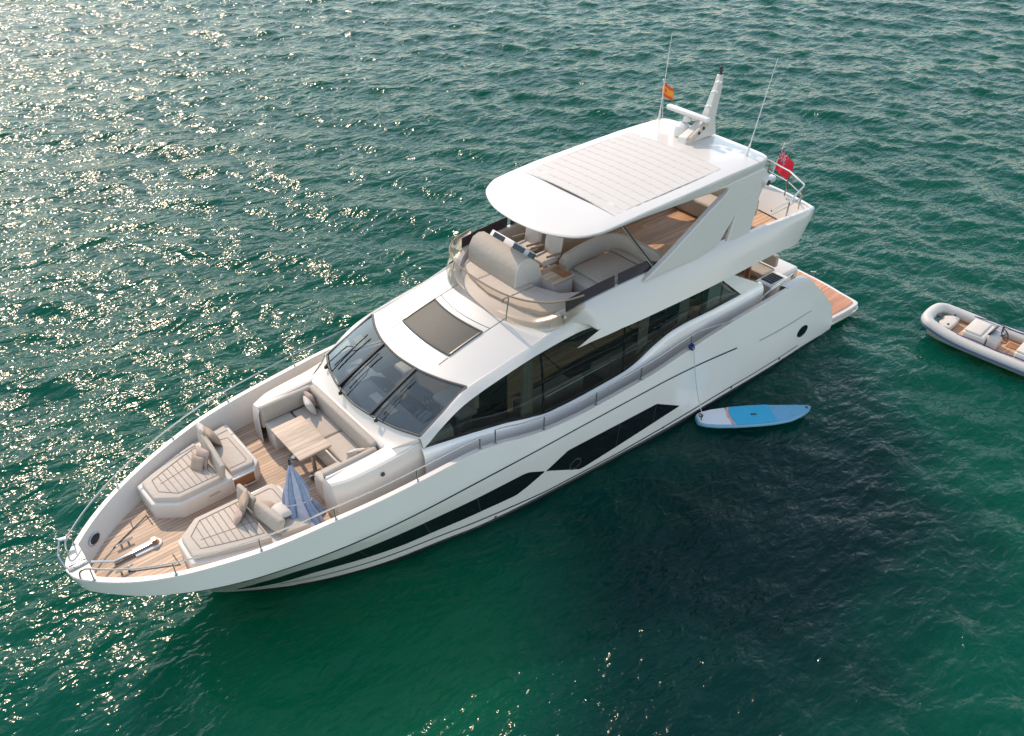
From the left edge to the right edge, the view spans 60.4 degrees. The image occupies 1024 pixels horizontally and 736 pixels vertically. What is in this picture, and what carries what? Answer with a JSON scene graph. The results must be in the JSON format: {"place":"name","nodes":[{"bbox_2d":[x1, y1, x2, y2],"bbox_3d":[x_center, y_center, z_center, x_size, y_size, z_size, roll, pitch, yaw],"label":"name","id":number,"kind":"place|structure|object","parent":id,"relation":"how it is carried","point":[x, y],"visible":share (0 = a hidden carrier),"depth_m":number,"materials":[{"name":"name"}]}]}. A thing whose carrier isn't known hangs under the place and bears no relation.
{"place":"outdoors","nodes":[
{"label":"outdoors","id":0,"kind":"place"},
{"bbox_2d":[0,0,1023,735],"bbox_3d":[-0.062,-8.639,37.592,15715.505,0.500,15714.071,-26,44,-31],"label":"sea water","id":1,"kind":"structure","parent":0,"point":[202,202],"depth_m":26.14,"materials":[{"name":"teal liquid"}]},
{"bbox_2d":[56,36,858,595],"bbox_3d":[0.608,-1.772,21.688,23.405,9.951,5.694,-26,44,-31],"label":"motor yacht","id":2,"kind":"object","parent":1,"relation":"on","point":[534,350],"visible":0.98,"depth_m":20.20,"materials":[{"name":"white gelcoat fiberglass"},{"name":"glass"},{"name":"teak"}]},
{"bbox_2d":[190,454,204,471],"bbox_3d":[-6.645,2.016,18.573,0.340,0.294,0.203,14,38,18],"label":"scatter cushion","id":3,"kind":"object","parent":2,"relation":"on","point":[197,463],"visible":1,"depth_m":18.52,"materials":[{"name":"beige fabric"}]},
{"bbox_2d":[196,422,203,433],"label":"scatter cushion","id":4,"kind":"object","parent":2,"relation":"on","point":[199,427],"visible":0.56,"depth_m":19.11,"materials":[{"name":"white fabric"}]},
{"bbox_2d":[195,445,209,468],"bbox_3d":[-6.580,1.889,18.677,0.440,0.398,0.242,24,42,29],"label":"scatter cushion","id":5,"kind":"object","parent":2,"relation":"on","point":[201,452],"visible":0.81,"depth_m":18.58,"materials":[{"name":"fabric"}]},
{"bbox_2d":[203,426,221,445],"bbox_3d":[-6.557,1.478,19.189,0.285,0.462,0.524,-26,44,-31],"label":"scatter cushion","id":6,"kind":"object","parent":2,"relation":"on","point":[211,435],"visible":0.95,"depth_m":19.04,"materials":[{"name":"beige fabric"}]},
{"bbox_2d":[234,508,242,525],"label":"scatter cushion","id":7,"kind":"object","parent":2,"relation":"on","point":[238,516],"visible":0.94,"depth_m":17.26,"materials":[{"name":"white fabric"}]},
{"bbox_2d":[238,488,248,516],"bbox_3d":[-5.335,2.706,17.460,0.258,0.459,0.496,-7,37,-9],"label":"scatter cushion","id":8,"kind":"object","parent":2,"relation":"on","point":[243,501],"visible":0.91,"depth_m":17.32,"materials":[{"name":"beige fabric"}]},
{"bbox_2d":[254,500,274,507],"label":"scatter cushion","id":9,"kind":"object","parent":2,"relation":"on","point":[269,504],"visible":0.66,"depth_m":17.48,"materials":[{"name":"beige fabric"}]},
{"bbox_2d":[271,502,291,517],"bbox_3d":[-4.575,2.827,17.496,0.480,0.250,0.445,27,44,31],"label":"scatter cushion","id":10,"kind":"object","parent":2,"relation":"on","point":[282,510],"visible":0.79,"depth_m":17.38,"materials":[{"name":"white fabric"}]},
{"bbox_2d":[282,459,325,524],"bbox_3d":[-4.192,2.705,17.445,0.896,1.420,0.878,13,38,17],"label":"folded parasol","id":11,"kind":"object","parent":2,"relation":"on","point":[299,501],"visible":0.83,"depth_m":17.50,"materials":[{"name":"blue fabric"}]},
{"bbox_2d":[303,396,316,415],"bbox_3d":[-4.574,0.855,19.921,0.236,0.402,0.440,-16,39,-20],"label":"scatter cushion","id":12,"kind":"object","parent":2,"relation":"on","point":[309,405],"visible":1,"depth_m":19.79,"materials":[{"name":"white fabric"}]},
{"bbox_2d":[303,391,316,406],"bbox_3d":[-4.622,0.693,20.074,0.198,0.404,0.432,-26,44,-31],"label":"scatter cushion","id":13,"kind":"object","parent":2,"relation":"on","point":[310,396],"visible":0.75,"depth_m":19.94,"materials":[{"name":"fabric"}]},
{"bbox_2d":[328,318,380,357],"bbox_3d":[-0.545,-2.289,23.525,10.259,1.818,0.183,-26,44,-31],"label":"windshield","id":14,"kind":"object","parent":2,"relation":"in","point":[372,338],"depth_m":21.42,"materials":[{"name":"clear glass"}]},
{"bbox_2d":[346,448,363,459],"bbox_3d":[-3.286,1.824,18.597,0.440,0.388,0.248,-13,38,-17],"label":"scatter cushion","id":15,"kind":"object","parent":2,"relation":"on","point":[351,453],"visible":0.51,"depth_m":18.43,"materials":[{"name":"white fabric"}]},
{"bbox_2d":[357,447,370,453],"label":"scatter cushion","id":16,"kind":"object","parent":2,"relation":"on","point":[361,450],"visible":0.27,"depth_m":18.41,"materials":[{"name":"beige fabric"}]},
{"bbox_2d":[425,281,739,447],"bbox_3d":[2.141,-0.379,20.916,10.259,1.818,0.227,-26,44,-31],"label":"side window","id":17,"kind":"structure","parent":2,"relation":"in","point":[564,372],"depth_m":20.33,"materials":[{"name":"black glass"}]},
{"bbox_2d":[662,78,673,118],"bbox_3d":[4.249,-7.383,24.225,0.078,1.091,0.412,-26,44,-31],"label":"courtesy flag","id":18,"kind":"object","parent":2,"relation":"attached to","point":[668,92],"visible":0.94,"depth_m":24.08,"materials":[{"name":"orange fabric"}]},
{"bbox_2d":[688,343,703,414],"bbox_3d":[4.803,0.339,22.916,0.808,2.503,0.179,-17,39,-21],"label":"tether line","id":19,"kind":"object","parent":2,"relation":"attached to","point":[691,346],"visible":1,"depth_m":22.32,"materials":[{"name":"fabric"}]},
{"bbox_2d":[772,143,793,179],"bbox_3d":[7.661,-5.707,24.875,0.212,1.264,0.670,-26,44,-31],"label":"ensign flag","id":20,"kind":"object","parent":2,"relation":"attached to","point":[784,160],"visible":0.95,"depth_m":24.77,"materials":[{"name":"red fabric"}]},
{"bbox_2d":[695,405,810,427],"bbox_3d":[6.544,1.251,23.840,3.162,0.270,0.839,-4,36,-5],"label":"paddleboard","id":21,"kind":"object","parent":1,"relation":"on","point":[747,416],"visible":1,"depth_m":23.77,"materials":[{"name":"blue plastic"}]},
{"bbox_2d":[920,303,1023,375],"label":"inflatable tender","id":22,"kind":"object","parent":1,"relation":"on","point":[993,342],"visible":1,"depth_m":26.37,"materials":[{"name":"grey rubber"}]}
]}

